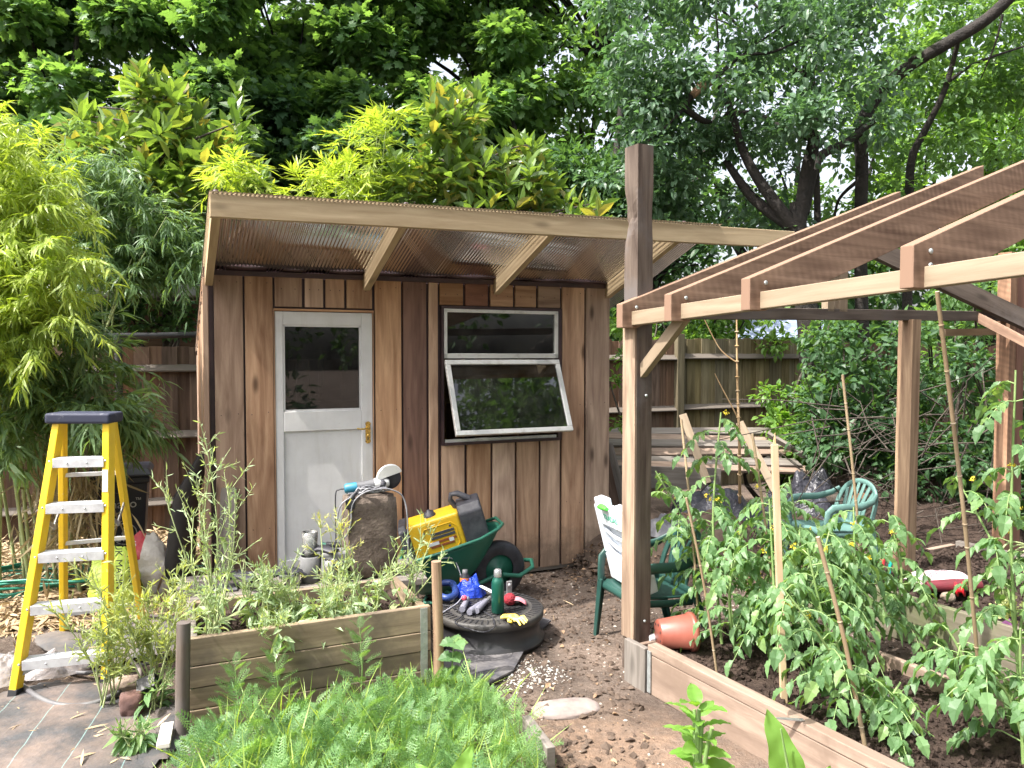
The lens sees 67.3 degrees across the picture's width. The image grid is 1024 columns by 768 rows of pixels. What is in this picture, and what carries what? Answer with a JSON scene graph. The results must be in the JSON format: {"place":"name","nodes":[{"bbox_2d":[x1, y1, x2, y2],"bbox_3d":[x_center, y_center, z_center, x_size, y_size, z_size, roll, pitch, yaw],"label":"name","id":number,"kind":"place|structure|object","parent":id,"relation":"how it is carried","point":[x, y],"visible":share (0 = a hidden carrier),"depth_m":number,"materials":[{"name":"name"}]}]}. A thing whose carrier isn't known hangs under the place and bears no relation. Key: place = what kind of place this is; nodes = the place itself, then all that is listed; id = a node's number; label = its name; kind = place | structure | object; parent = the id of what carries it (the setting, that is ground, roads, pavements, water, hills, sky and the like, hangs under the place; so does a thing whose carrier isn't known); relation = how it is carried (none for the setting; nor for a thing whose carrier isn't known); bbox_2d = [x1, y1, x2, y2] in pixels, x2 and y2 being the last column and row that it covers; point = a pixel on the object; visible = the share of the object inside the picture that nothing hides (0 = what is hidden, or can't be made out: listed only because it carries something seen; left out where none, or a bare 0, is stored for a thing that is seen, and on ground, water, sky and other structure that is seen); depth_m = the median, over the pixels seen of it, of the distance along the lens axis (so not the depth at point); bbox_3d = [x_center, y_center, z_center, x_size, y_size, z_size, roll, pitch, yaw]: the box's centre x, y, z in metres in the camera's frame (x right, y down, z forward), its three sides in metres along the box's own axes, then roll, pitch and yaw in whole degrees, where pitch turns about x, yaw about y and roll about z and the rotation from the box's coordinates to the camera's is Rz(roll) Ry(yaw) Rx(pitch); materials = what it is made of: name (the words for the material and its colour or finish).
{"place":"outdoors","nodes":[
{"label":"outdoors","id":0,"kind":"place"},
{"bbox_2d":[0,0,1022,341],"label":"sky","id":1,"kind":"structure","parent":0,"point":[825,175],"materials":[{"name":"white"}]},
{"bbox_2d":[0,475,1023,767],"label":"ground","id":2,"kind":"structure","parent":0,"point":[656,715],"depth_m":3.78,"materials":[{"name":"soil"}]},
{"bbox_2d":[2,346,91,546],"bbox_3d":[-4.604,0.532,6.336,2.019,1.709,0.095,-1,2,-24],"label":"fence panel","id":3,"kind":"object","parent":2,"relation":"on","point":[10,498],"visible":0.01,"depth_m":6.54,"materials":[{"name":"brown wood"}]},
{"bbox_2d":[0,100,130,599],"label":"bamboo","id":4,"kind":"object","parent":2,"relation":"on","point":[37,252],"visible":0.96,"depth_m":4.39,"materials":[{"name":"green plant"}]},
{"bbox_2d":[0,432,149,578],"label":"dead bamboo leaves","id":5,"kind":"object","parent":2,"relation":"on","point":[79,522],"visible":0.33,"depth_m":5.06,"materials":[{"name":"beige plant"}]},
{"bbox_2d":[7,411,144,696],"bbox_3d":[-2.285,0.806,4.127,0.467,1.346,0.960,-1,2,-15],"label":"step ladder","id":6,"kind":"object","parent":2,"relation":"on","point":[60,461],"visible":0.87,"depth_m":3.80,"materials":[{"name":"yellow plastic"}]},
{"bbox_2d":[0,680,187,767],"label":"weed membrane","id":7,"kind":"object","parent":2,"relation":"on","point":[55,737],"visible":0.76,"depth_m":3.29,"materials":[{"name":"fabric"}]},
{"bbox_2d":[38,583,143,707],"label":"seeding weed","id":8,"kind":"object","parent":7,"relation":"on","point":[101,635],"visible":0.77,"depth_m":3.47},
{"bbox_2d":[62,546,207,702],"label":"seeding weed","id":9,"kind":"object","parent":7,"relation":"on","point":[146,639],"visible":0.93,"depth_m":3.51,"materials":[{"name":"plant"}]},
{"bbox_2d":[133,663,174,719],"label":"seeding weed","id":10,"kind":"object","parent":7,"relation":"on","point":[153,694],"visible":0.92,"depth_m":3.50,"materials":[{"name":"green plant"}]},
{"bbox_2d":[0,285,192,599],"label":"bamboo","id":11,"kind":"object","parent":2,"relation":"on","point":[136,427],"visible":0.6,"depth_m":4.76,"materials":[{"name":"green plant"}]},
{"bbox_2d":[0,526,202,638],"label":"straw mulch","id":12,"kind":"object","parent":2,"relation":"on","point":[45,594],"visible":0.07,"depth_m":4.93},
{"bbox_2d":[0,562,203,598],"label":"garden hose","id":13,"kind":"object","parent":12,"relation":"on","point":[17,566],"visible":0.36,"depth_m":5.03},
{"bbox_2d":[88,461,153,546],"bbox_3d":[-2.906,1.009,5.724,0.436,0.800,0.530,-1,2,-23],"label":"wheelie bin","id":14,"kind":"object","parent":12,"relation":"on","point":[138,500],"visible":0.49,"depth_m":5.57,"materials":[{"name":"black plastic"}]},
{"bbox_2d":[126,530,168,601],"bbox_3d":[-2.432,1.201,5.103,0.374,0.463,0.268,0,2,0],"label":"compost sack","id":15,"kind":"object","parent":12,"relation":"on","point":[150,550],"visible":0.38,"depth_m":5.05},
{"bbox_2d":[164,453,204,592],"bbox_3d":[-2.172,0.948,5.071,0.220,1.005,0.400,-2,3,-42],"label":"rolled membrane","id":16,"kind":"object","parent":12,"relation":"on","point":[172,554],"visible":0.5,"depth_m":5.02,"materials":[{"name":"black plastic"}]},
{"bbox_2d":[218,488,236,573],"bbox_3d":[-1.789,1.049,4.827,0.111,0.790,0.089,0,2,0],"label":"loose board","id":17,"kind":"object","parent":12,"relation":"on","point":[223,499],"visible":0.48,"depth_m":4.83,"materials":[{"name":"grey wood"}]},
{"bbox_2d":[34,609,183,663],"bbox_3d":[-2.113,1.427,4.374,0.870,0.044,0.899,2,3,40],"label":"weed membrane","id":18,"kind":"object","parent":2,"relation":"on","point":[57,639],"visible":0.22,"depth_m":4.28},
{"bbox_2d":[87,544,143,607],"bbox_3d":[-2.510,1.212,4.875,0.349,0.458,0.219,0,2,0],"label":"compost sack","id":19,"kind":"object","parent":2,"relation":"on","point":[120,562],"visible":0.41,"depth_m":4.84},
{"bbox_2d":[38,115,205,357],"bbox_3d":[-3.443,-0.535,6.997,2.070,3.801,1.556,0,2,0],"label":"bamboo","id":20,"kind":"object","parent":2,"relation":"on","point":[103,191],"visible":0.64,"depth_m":6.70,"materials":[{"name":"green plant"}]},
{"bbox_2d":[47,283,199,346],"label":"neighbour roof","id":21,"kind":"structure","parent":2,"relation":"on","point":[153,342],"depth_m":8.36,"materials":[{"name":"tile"}]},
{"bbox_2d":[1,20,249,303],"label":"broadleaf tree","id":22,"kind":"object","parent":2,"relation":"on","point":[51,121],"visible":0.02,"depth_m":10.48,"materials":[{"name":"green plant"}]},
{"bbox_2d":[102,708,159,756],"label":"hosta","id":23,"kind":"object","parent":2,"relation":"on","point":[126,744],"visible":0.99,"depth_m":3.10,"materials":[{"name":"green plant"}]},
{"bbox_2d":[0,0,275,217],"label":"broadleaf tree","id":24,"kind":"object","parent":2,"relation":"on","point":[37,38],"visible":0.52,"depth_m":11.45,"materials":[{"name":"green plant"}]},
{"bbox_2d":[77,296,198,346],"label":"shrub","id":25,"kind":"object","parent":2,"relation":"on","point":[172,320],"visible":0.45,"depth_m":7.22,"materials":[{"name":"green plant"}]},
{"bbox_2d":[91,346,198,532],"bbox_3d":[-3.210,0.511,6.956,1.034,1.705,0.095,-1,2,-24],"label":"fence panel","id":26,"kind":"object","parent":2,"relation":"on","point":[177,365],"visible":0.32,"depth_m":7.02,"materials":[{"name":"brown wood"}]},
{"bbox_2d":[53,55,263,346],"bbox_3d":[-3.538,-0.986,7.660,2.358,4.644,1.498,0,2,0],"label":"magnolia","id":27,"kind":"object","parent":2,"relation":"on","point":[161,118],"visible":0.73,"depth_m":7.29,"materials":[{"name":"green plant"}]},
{"bbox_2d":[175,620,190,740],"bbox_3d":[-1.386,1.276,3.238,0.069,0.551,0.061,0,2,0],"label":"round stake","id":28,"kind":"object","parent":2,"relation":"on","point":[182,667],"visible":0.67,"depth_m":3.21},
{"bbox_2d":[159,22,417,301],"bbox_3d":[-3.997,-2.596,12.669,5.617,7.511,2.820,0,2,0],"label":"broadleaf tree","id":29,"kind":"object","parent":2,"relation":"on","point":[282,149],"visible":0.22,"depth_m":12.15,"materials":[{"name":"green plant"}]},
{"bbox_2d":[173,559,426,607],"bbox_3d":[-1.183,1.280,4.382,1.331,0.358,0.458,-1,2,-18],"label":"plank bench","id":30,"kind":"object","parent":2,"relation":"on","point":[403,579],"visible":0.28,"depth_m":4.32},
{"bbox_2d":[342,492,396,577],"bbox_3d":[-0.821,0.863,4.432,0.291,0.473,0.222,-1,2,-24],"label":"stone block","id":31,"kind":"object","parent":30,"relation":"on","point":[374,527],"depth_m":4.33,"materials":[{"name":"stone"}]},
{"bbox_2d":[335,464,401,546],"bbox_3d":[-0.823,0.753,4.419,0.367,0.578,0.140,0,2,0],"label":"angle grinder","id":32,"kind":"object","parent":31,"relation":"on","point":[388,475],"visible":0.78,"depth_m":4.42,"materials":[{"name":"metal"}]},
{"bbox_2d":[186,576,430,731],"bbox_3d":[-1.025,1.278,3.806,1.100,0.405,0.645,-1,2,-24],"label":"raised bed","id":33,"kind":"object","parent":2,"relation":"on","point":[400,634],"visible":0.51,"depth_m":3.54,"materials":[{"name":"brown wood"}]},
{"bbox_2d":[151,463,236,633],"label":"seeding weed","id":34,"kind":"object","parent":33,"relation":"on","point":[191,561],"visible":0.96,"depth_m":3.53,"materials":[{"name":"green plant"}]},
{"bbox_2d":[172,555,235,635],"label":"seeding weed","id":35,"kind":"object","parent":33,"relation":"on","point":[213,604],"visible":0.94,"depth_m":3.41,"materials":[{"name":"green plant"}]},
{"bbox_2d":[182,417,260,626],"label":"seeding weed","id":36,"kind":"object","parent":33,"relation":"on","point":[223,542],"visible":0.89,"depth_m":3.64,"materials":[{"name":"green plant"}]},
{"bbox_2d":[225,553,285,628],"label":"seeding weed","id":37,"kind":"object","parent":33,"relation":"on","point":[249,612],"visible":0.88,"depth_m":3.57,"materials":[{"name":"green plant"}]},
{"bbox_2d":[246,596,300,660],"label":"seeding weed","id":38,"kind":"object","parent":33,"relation":"on","point":[282,620],"visible":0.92,"depth_m":3.42,"materials":[{"name":"green plant"}]},
{"bbox_2d":[246,555,316,622],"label":"seeding weed","id":39,"kind":"object","parent":33,"relation":"on","point":[284,593],"visible":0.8,"depth_m":3.67,"materials":[{"name":"green plant"}]},
{"bbox_2d":[294,573,353,648],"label":"seeding weed","id":40,"kind":"object","parent":33,"relation":"on","point":[309,612],"visible":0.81,"depth_m":3.60,"materials":[{"name":"green plant"}]},
{"bbox_2d":[301,498,363,610],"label":"seeding weed","id":41,"kind":"object","parent":33,"relation":"on","point":[340,525],"visible":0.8,"depth_m":3.83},
{"bbox_2d":[310,561,391,617],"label":"seeding weed","id":42,"kind":"object","parent":33,"relation":"on","point":[353,606],"visible":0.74,"depth_m":3.69,"materials":[{"name":"green plant"}]},
{"bbox_2d":[332,541,423,612],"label":"seeding weed","id":43,"kind":"object","parent":33,"relation":"on","point":[366,599],"visible":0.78,"depth_m":3.81,"materials":[{"name":"green plant"}]},
{"bbox_2d":[383,510,455,608],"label":"seeding weed","id":44,"kind":"object","parent":33,"relation":"on","point":[405,591],"visible":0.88,"depth_m":3.85,"materials":[{"name":"green plant"}]},
{"bbox_2d":[188,95,432,213],"bbox_3d":[-1.795,-0.548,6.627,2.297,3.852,1.205,0,2,0],"label":"bamboo","id":45,"kind":"object","parent":2,"relation":"on","point":[236,174],"visible":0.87,"depth_m":6.44,"materials":[{"name":"green plant"}]},
{"bbox_2d":[160,660,561,767],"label":"carrot tops","id":46,"kind":"object","parent":2,"relation":"on","point":[416,729],"visible":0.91,"depth_m":2.99,"materials":[{"name":"green plant"}]},
{"bbox_2d":[151,645,570,767],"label":"long grass","id":47,"kind":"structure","parent":2,"relation":"on","point":[317,755],"depth_m":2.97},
{"bbox_2d":[228,0,571,198],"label":"broadleaf tree","id":48,"kind":"object","parent":2,"relation":"on","point":[399,45],"visible":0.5,"depth_m":12.96,"materials":[{"name":"green plant"}]},
{"bbox_2d":[322,516,533,604],"bbox_3d":[-0.621,1.193,5.086,1.518,0.562,0.611,0,2,5],"label":"wheelbarrow","id":49,"kind":"object","parent":2,"relation":"on","point":[484,557],"visible":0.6,"depth_m":5.06,"materials":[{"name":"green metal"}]},
{"bbox_2d":[398,490,488,559],"bbox_3d":[-0.454,0.951,5.156,0.617,0.485,0.267,0,2,-5],"label":"generator","id":50,"kind":"object","parent":49,"relation":"in","point":[462,520],"visible":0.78,"depth_m":5.05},
{"bbox_2d":[431,560,443,688],"bbox_3d":[-0.359,1.193,3.721,0.061,0.681,0.054,0,2,0],"label":"round stake","id":51,"kind":"object","parent":2,"relation":"on","point":[437,609],"visible":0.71,"depth_m":3.70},
{"bbox_2d":[351,73,619,437],"bbox_3d":[-0.347,-0.777,7.035,2.745,4.273,1.472,0,2,0],"label":"magnolia","id":52,"kind":"object","parent":2,"relation":"on","point":[470,180],"visible":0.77,"depth_m":6.65,"materials":[{"name":"green plant"}]},
{"bbox_2d":[431,617,550,682],"bbox_3d":[-0.122,1.441,4.263,0.460,0.024,1.043,1,2,18],"label":"rubber mat","id":53,"kind":"object","parent":2,"relation":"on","point":[505,664],"visible":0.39,"depth_m":3.97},
{"bbox_2d":[442,590,543,654],"bbox_3d":[-0.130,1.357,4.403,0.630,0.182,0.630,0,2,0],"label":"tire","id":54,"kind":"object","parent":53,"relation":"on","point":[503,636],"visible":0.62,"depth_m":4.18,"materials":[{"name":"black rubber"}]},
{"bbox_2d":[194,189,794,577],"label":"shed","id":55,"kind":"structure","parent":2,"relation":"on","point":[338,342],"depth_m":5.19,"materials":[{"name":"brown wood"}]},
{"bbox_2d":[274,311,372,568],"bbox_3d":[-1.229,0.460,5.090,0.632,1.865,0.104,-1,2,-24],"label":"door","id":56,"kind":"structure","parent":55,"relation":"in","point":[323,360],"depth_m":5.09,"materials":[{"name":"paint"}]},
{"bbox_2d":[444,309,557,442],"bbox_3d":[-0.072,-0.064,5.603,0.898,0.944,0.042,-1,2,-24],"label":"window frame","id":57,"kind":"structure","parent":55,"relation":"in","point":[468,333],"depth_m":5.58,"materials":[{"name":"wood"}]},
{"bbox_2d":[4,0,1017,358],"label":"distant wood","id":58,"kind":"object","parent":2,"relation":"on","point":[886,300],"visible":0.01,"depth_m":16.02,"materials":[{"name":"green plant"}]},
{"bbox_2d":[531,697,599,719],"bbox_3d":[0.246,1.491,3.522,0.338,0.051,0.168,0,2,-11],"label":"flat stone","id":59,"kind":"object","parent":2,"relation":"on","point":[567,708],"visible":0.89,"depth_m":3.49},
{"bbox_2d":[457,0,701,215],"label":"broadleaf tree","id":60,"kind":"object","parent":2,"relation":"on","point":[571,78],"visible":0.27,"depth_m":13.68,"materials":[{"name":"green plant"}]},
{"bbox_2d":[247,550,929,767],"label":"soil clods","id":61,"kind":"object","parent":2,"relation":"on","point":[606,746],"visible":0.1,"depth_m":3.94,"materials":[{"name":"soil"}]},
{"bbox_2d":[508,14,735,340],"bbox_3d":[1.696,-2.576,12.126,4.225,7.511,2.564,0,2,0],"label":"broadleaf tree","id":62,"kind":"object","parent":2,"relation":"on","point":[561,157],"visible":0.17,"depth_m":11.78,"materials":[{"name":"green plant"}]},
{"bbox_2d":[609,340,677,490],"bbox_3d":[1.464,0.383,9.034,1.110,1.806,0.095,-1,2,-24],"label":"fence panel","id":63,"kind":"object","parent":2,"relation":"on","point":[663,408],"visible":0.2,"depth_m":9.17,"materials":[{"name":"brown wood"}]},
{"bbox_2d":[593,526,707,635],"bbox_3d":[0.788,1.135,4.303,0.512,0.653,0.485,-1,2,-19],"label":"garden chair","id":64,"kind":"object","parent":2,"relation":"on","point":[659,598],"visible":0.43,"depth_m":4.33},
{"bbox_2d":[594,495,657,593],"bbox_3d":[0.603,0.881,4.244,0.242,0.485,0.400,-1,2,-19],"label":"plastic sack","id":65,"kind":"object","parent":64,"relation":"on","point":[609,515],"visible":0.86,"depth_m":4.31,"materials":[{"name":"white plastic"}]},
{"bbox_2d":[576,507,782,583],"bbox_3d":[1.398,1.171,6.120,2.007,0.486,1.123,-1,2,-21],"label":"soil heap","id":66,"kind":"object","parent":2,"relation":"on","point":[660,547],"visible":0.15,"depth_m":5.84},
{"bbox_2d":[663,683,734,767],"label":"leafy plant","id":67,"kind":"object","parent":2,"relation":"on","point":[694,737],"visible":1,"depth_m":2.13,"materials":[{"name":"green plant"}]},
{"bbox_2d":[609,427,812,489],"bbox_3d":[1.877,0.902,7.582,2.279,0.884,1.046,0,2,-9],"label":"board stack","id":68,"kind":"object","parent":2,"relation":"on","point":[667,446],"visible":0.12,"depth_m":7.47,"materials":[{"name":"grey wood"}]},
{"bbox_2d":[652,319,792,362],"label":"shrub","id":69,"kind":"object","parent":2,"relation":"on","point":[716,327],"visible":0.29,"depth_m":9.78,"materials":[{"name":"green plant"}]},
{"bbox_2d":[670,481,796,548],"bbox_3d":[1.735,1.111,6.556,1.714,0.536,0.916,-1,2,-25],"label":"black sheeting","id":70,"kind":"object","parent":2,"relation":"on","point":[699,502],"visible":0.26,"depth_m":6.35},
{"bbox_2d":[673,334,823,489],"bbox_3d":[3.080,0.320,9.748,2.456,1.880,0.102,-1,2,-24],"label":"fence panel","id":71,"kind":"object","parent":2,"relation":"on","point":[699,397],"visible":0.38,"depth_m":9.59,"materials":[{"name":"brown wood"}]},
{"bbox_2d":[570,0,927,441],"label":"apple tree","id":72,"kind":"object","parent":2,"relation":"on","point":[659,109],"visible":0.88,"depth_m":8.86,"materials":[{"name":"green plant"}]},
{"bbox_2d":[764,708,830,767],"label":"chard plant","id":73,"kind":"object","parent":2,"relation":"on","point":[784,752],"visible":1,"depth_m":1.80,"materials":[{"name":"green plant"}]},
{"bbox_2d":[766,466,838,520],"bbox_3d":[2.679,1.041,6.947,0.880,0.646,0.744,0,2,0],"label":"black sheeting","id":74,"kind":"object","parent":2,"relation":"on","point":[799,483],"visible":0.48,"depth_m":6.80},
{"bbox_2d":[743,373,863,500],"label":"shrub","id":75,"kind":"object","parent":2,"relation":"on","point":[777,414],"visible":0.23,"depth_m":7.99,"materials":[{"name":"green plant"}]},
{"bbox_2d":[676,0,944,308],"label":"broadleaf tree","id":76,"kind":"object","parent":2,"relation":"on","point":[792,191],"visible":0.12,"depth_m":15.27,"materials":[{"name":"green plant"}]},
{"bbox_2d":[617,143,1023,667],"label":"pergola","id":77,"kind":"object","parent":2,"relation":"on","point":[815,263],"visible":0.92,"depth_m":3.83,"materials":[{"name":"brown wood"}]},
{"bbox_2d":[624,615,1023,767],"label":"raised bed","id":78,"kind":"object","parent":2,"relation":"on","point":[742,693],"visible":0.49,"depth_m":3.21,"materials":[{"name":"brown wood"}]},
{"bbox_2d":[654,612,699,651],"bbox_3d":[0.825,1.249,3.882,0.204,0.194,0.194,0,2,0],"label":"plant pot","id":79,"kind":"object","parent":78,"relation":"on","point":[674,632],"visible":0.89,"depth_m":3.81,"materials":[{"name":"plastic"}]},
{"bbox_2d":[651,409,774,657],"bbox_3d":[1.027,0.748,4.028,0.716,1.240,0.687,-1,2,-18],"label":"tomato plant","id":80,"kind":"object","parent":78,"relation":"on","point":[722,516],"visible":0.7,"depth_m":3.96,"materials":[{"name":"green plant"}]},
{"bbox_2d":[679,518,801,659],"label":"tomato plant","id":81,"kind":"object","parent":78,"relation":"on","point":[745,609],"visible":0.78,"depth_m":3.69,"materials":[{"name":"green plant"}]},
{"bbox_2d":[771,434,787,702],"bbox_3d":[1.141,0.808,3.284,0.082,1.204,0.022,0,2,0],"label":"garden stake","id":82,"kind":"object","parent":78,"relation":"on","point":[777,521],"visible":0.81,"depth_m":3.27,"materials":[{"name":"wood"}]},
{"bbox_2d":[724,499,879,682],"bbox_3d":[1.355,0.998,3.602,0.654,0.913,0.728,1,2,27],"label":"tomato plant","id":83,"kind":"object","parent":78,"relation":"on","point":[812,546],"visible":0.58,"depth_m":3.54,"materials":[{"name":"green plant"}]},
{"bbox_2d":[737,477,868,654],"bbox_3d":[1.499,0.948,4.079,0.513,0.916,0.731,-2,3,-36],"label":"tomato plant","id":84,"kind":"object","parent":78,"relation":"on","point":[786,506],"visible":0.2,"depth_m":4.05,"materials":[{"name":"green plant"}]},
{"bbox_2d":[773,507,906,686],"bbox_3d":[1.597,1.012,3.806,0.660,0.823,0.566,2,3,40],"label":"tomato plant","id":85,"kind":"object","parent":78,"relation":"on","point":[881,614],"visible":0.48,"depth_m":3.70,"materials":[{"name":"green plant"}]},
{"bbox_2d":[815,536,866,745],"bbox_3d":[1.227,0.994,2.847,0.218,0.867,0.022,0,2,0],"label":"bamboo cane","id":86,"kind":"object","parent":78,"relation":"on","point":[839,619],"visible":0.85,"depth_m":2.84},
{"bbox_2d":[758,542,929,758],"bbox_3d":[1.302,1.042,3.031,0.614,0.786,0.625,1,2,14],"label":"tomato plant","id":87,"kind":"object","parent":78,"relation":"on","point":[819,672],"visible":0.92,"depth_m":2.95,"materials":[{"name":"green plant"}]},
{"bbox_2d":[812,682,934,766],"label":"tomato plant","id":88,"kind":"object","parent":78,"relation":"on","point":[900,741],"visible":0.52,"depth_m":2.92,"materials":[{"name":"green plant"}]},
{"bbox_2d":[832,512,958,664],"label":"tomato plant","id":89,"kind":"object","parent":78,"relation":"on","point":[894,603],"visible":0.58,"depth_m":3.94,"materials":[{"name":"green plant"}]},
{"bbox_2d":[893,622,1010,712],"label":"tomato plant","id":90,"kind":"object","parent":78,"relation":"on","point":[940,653],"visible":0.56,"depth_m":3.29,"materials":[{"name":"green plant"}]},
{"bbox_2d":[935,291,983,726],"bbox_3d":[1.687,0.548,2.874,0.560,1.756,0.024,-2,3,-40],"label":"bamboo cane","id":91,"kind":"object","parent":78,"relation":"on","point":[956,447],"visible":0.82,"depth_m":2.82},
{"bbox_2d":[923,628,1023,763],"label":"tomato plant","id":92,"kind":"object","parent":78,"relation":"on","point":[978,680],"visible":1,"depth_m":2.78,"materials":[{"name":"green plant"}]},
{"bbox_2d":[926,370,1023,697],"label":"tomato plant","id":93,"kind":"object","parent":78,"relation":"on","point":[1004,522],"visible":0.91,"depth_m":3.22,"materials":[{"name":"green plant"}]},
{"bbox_2d":[784,478,877,553],"bbox_3d":[2.424,1.064,5.800,0.538,0.684,0.508,-1,2,-16],"label":"garden chair","id":94,"kind":"object","parent":2,"relation":"on","point":[837,507],"visible":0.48,"depth_m":5.82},
{"bbox_2d":[780,320,958,501],"bbox_3d":[3.510,0.426,7.547,2.010,2.228,1.799,0,2,0],"label":"shrub","id":95,"kind":"object","parent":2,"relation":"on","point":[821,359],"visible":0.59,"depth_m":7.11,"materials":[{"name":"green plant"}]},
{"bbox_2d":[716,355,1023,543],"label":"dead twigs","id":96,"kind":"object","parent":2,"relation":"on","point":[863,442],"visible":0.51,"depth_m":6.44,"materials":[{"name":"wood"}]},
{"bbox_2d":[784,433,1023,552],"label":"soil bank","id":97,"kind":"structure","parent":2,"relation":"on","point":[948,536],"depth_m":6.64,"materials":[{"name":"soil"}]},
{"bbox_2d":[830,342,995,461],"bbox_3d":[5.931,0.306,11.021,3.801,1.814,0.095,-1,2,-24],"label":"fence panel","id":98,"kind":"object","parent":2,"relation":"on","point":[990,349],"visible":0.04,"depth_m":11.14,"materials":[{"name":"brown wood"}]},
{"bbox_2d":[809,0,1023,392],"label":"leaning tree","id":99,"kind":"object","parent":2,"relation":"on","point":[958,32],"visible":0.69,"depth_m":9.99,"materials":[{"name":"green plant"}]},
{"bbox_2d":[809,540,1023,680],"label":"raised bed","id":100,"kind":"object","parent":2,"relation":"on","point":[944,556],"visible":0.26,"depth_m":4.34,"materials":[{"name":"brown wood"}]},
{"bbox_2d":[903,570,982,591],"bbox_3d":[2.530,1.144,4.499,0.340,0.092,0.290,0,2,0],"label":"paper sack","id":101,"kind":"object","parent":100,"relation":"on","point":[943,580],"visible":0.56,"depth_m":4.44,"materials":[{"name":"white paper"}]},
{"bbox_2d":[845,21,1023,343],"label":"broadleaf tree","id":102,"kind":"object","parent":2,"relation":"on","point":[1001,124],"visible":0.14,"depth_m":13.68,"materials":[{"name":"green plant"}]},
{"bbox_2d":[886,280,997,441],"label":"shrub","id":103,"kind":"object","parent":2,"relation":"on","point":[950,302],"visible":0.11,"depth_m":8.15,"materials":[{"name":"green plant"}]},
{"bbox_2d":[883,336,1023,529],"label":"shrub","id":104,"kind":"object","parent":2,"relation":"on","point":[968,471],"visible":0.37,"depth_m":6.85,"materials":[{"name":"green plant"}]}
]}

